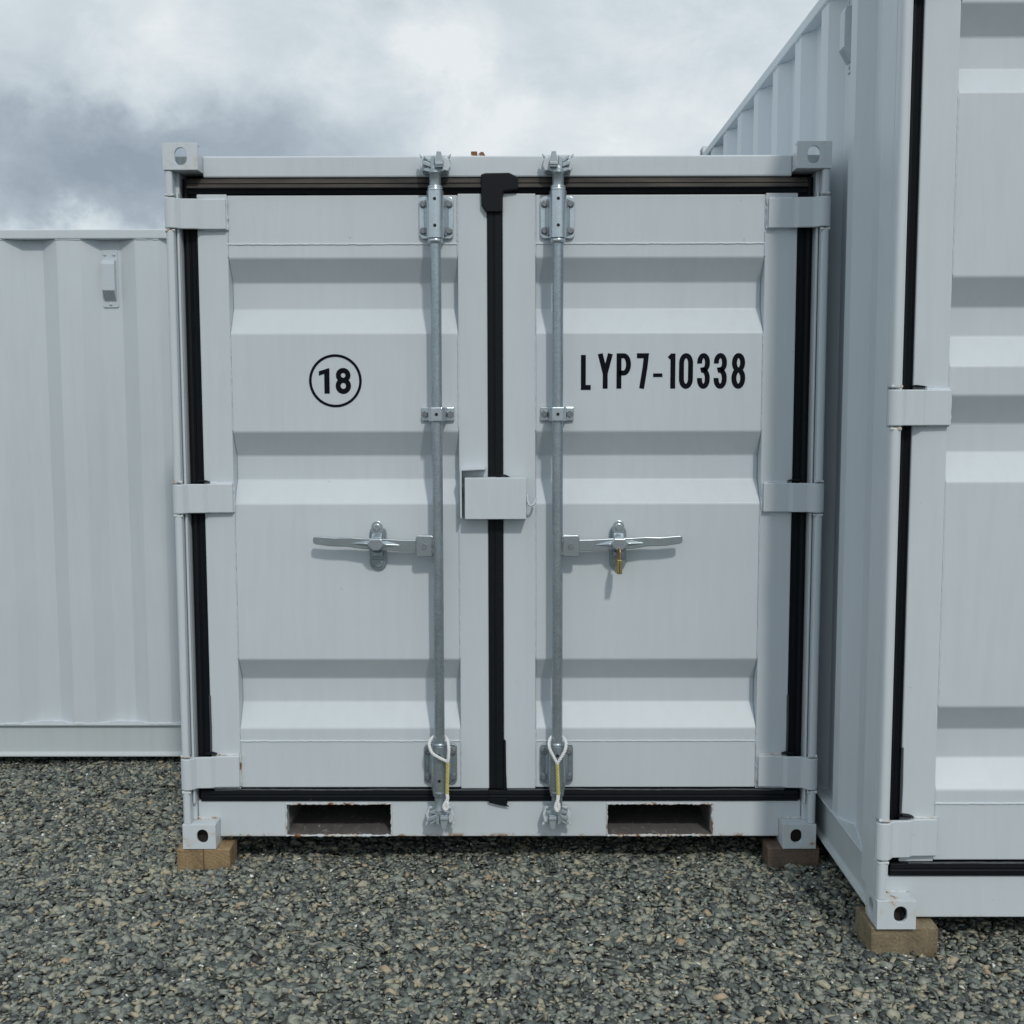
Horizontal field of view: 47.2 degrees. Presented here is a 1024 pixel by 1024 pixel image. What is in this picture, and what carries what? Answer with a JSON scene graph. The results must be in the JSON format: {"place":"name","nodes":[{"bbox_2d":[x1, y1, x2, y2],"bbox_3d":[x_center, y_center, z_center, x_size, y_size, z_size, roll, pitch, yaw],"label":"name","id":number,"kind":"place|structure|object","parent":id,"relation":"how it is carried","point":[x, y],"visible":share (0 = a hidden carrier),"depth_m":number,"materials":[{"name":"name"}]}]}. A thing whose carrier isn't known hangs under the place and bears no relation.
{"place":"outdoors","nodes":[
{"label":"outdoors","id":0,"kind":"place"},
{"bbox_2d":[0,0,818,229],"label":"sky","id":1,"kind":"structure","parent":0,"point":[92,92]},
{"bbox_2d":[0,756,1023,1023],"bbox_3d":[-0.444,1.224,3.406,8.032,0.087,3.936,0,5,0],"label":"gravel","id":2,"kind":"structure","parent":0,"point":[748,874],"depth_m":3.41,"materials":[{"name":"grey gravel"}]},
{"bbox_2d":[0,229,181,756],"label":"shipping container","id":3,"kind":"object","parent":2,"relation":"on","point":[89,656],"visible":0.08,"depth_m":4.92,"materials":[{"name":"white metal"}]},
{"bbox_2d":[177,842,203,870],"bbox_3d":[-1.058,1.146,3.940,0.090,0.094,0.166,0,5,0],"label":"timber block","id":4,"kind":"object","parent":2,"relation":"on","point":[192,859],"depth_m":3.86,"materials":[{"name":"brown wood"}]},
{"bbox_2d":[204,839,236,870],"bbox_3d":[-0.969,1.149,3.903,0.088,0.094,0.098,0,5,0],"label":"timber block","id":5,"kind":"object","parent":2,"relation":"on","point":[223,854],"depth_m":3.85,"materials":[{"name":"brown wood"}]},
{"bbox_2d":[762,838,818,869],"bbox_3d":[0.925,1.146,3.899,0.172,0.094,0.092,0,5,0],"label":"timber block","id":6,"kind":"object","parent":2,"relation":"on","point":[775,854],"depth_m":3.85,"materials":[{"name":"brown wood"}]},
{"bbox_2d":[162,141,831,848],"bbox_3d":[-0.041,-0.127,4.840,2.083,2.262,2.284,0,5,0],"label":"shipping container","id":7,"kind":"object","parent":6,"relation":"on","point":[450,435],"visible":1,"depth_m":3.79,"materials":[{"name":"white metal"}]},
{"bbox_2d":[428,735,450,811],"bbox_3d":[-0.230,0.845,3.811,0.075,0.238,0.073,1,6,16],"label":"rope","id":8,"kind":"object","parent":7,"relation":"attached to","point":[445,806],"visible":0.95,"depth_m":3.78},
{"bbox_2d":[164,178,799,800],"bbox_3d":[-0.080,-0.049,3.796,2.012,2.023,0.120,0,5,0],"label":"door","id":9,"kind":"structure","parent":7,"relation":"in","point":[308,318],"depth_m":3.80,"materials":[{"name":"white paint"}]},
{"bbox_2d":[548,735,567,811],"bbox_3d":[0.148,0.846,3.808,0.066,0.242,0.082,0,5,0],"label":"rope","id":10,"kind":"object","parent":7,"relation":"attached to","point":[557,806],"visible":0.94,"depth_m":3.78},
{"bbox_2d":[615,548,621,573],"bbox_3d":[0.339,0.154,3.728,0.017,0.083,0.043,0,5,-5],"label":"padlock","id":11,"kind":"object","parent":7,"relation":"hanging from","point":[618,564],"visible":1,"depth_m":3.71,"materials":[{"name":"gold metal"}]},
{"bbox_2d":[465,173,830,806],"bbox_3d":[0.423,-0.047,3.794,1.147,2.049,0.120,0,5,0],"label":"door","id":12,"kind":"structure","parent":7,"relation":"in","point":[686,318],"depth_m":3.80,"materials":[{"name":"white paint"}]},
{"bbox_2d":[855,906,937,955],"bbox_3d":[1.094,1.198,3.345,0.190,0.094,0.145,0,5,-1],"label":"timber block","id":13,"kind":"object","parent":2,"relation":"on","point":[922,938],"depth_m":3.27,"materials":[{"name":"brown wood"}]},
{"bbox_2d":[700,0,1023,928],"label":"shipping container","id":14,"kind":"object","parent":13,"relation":"on","point":[912,110],"visible":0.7,"depth_m":3.24,"materials":[{"name":"white metal"}]},
{"bbox_2d":[875,0,1023,875],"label":"door","id":15,"kind":"structure","parent":14,"relation":"in","point":[957,779],"depth_m":3.20,"materials":[{"name":"white paint"}]}
]}

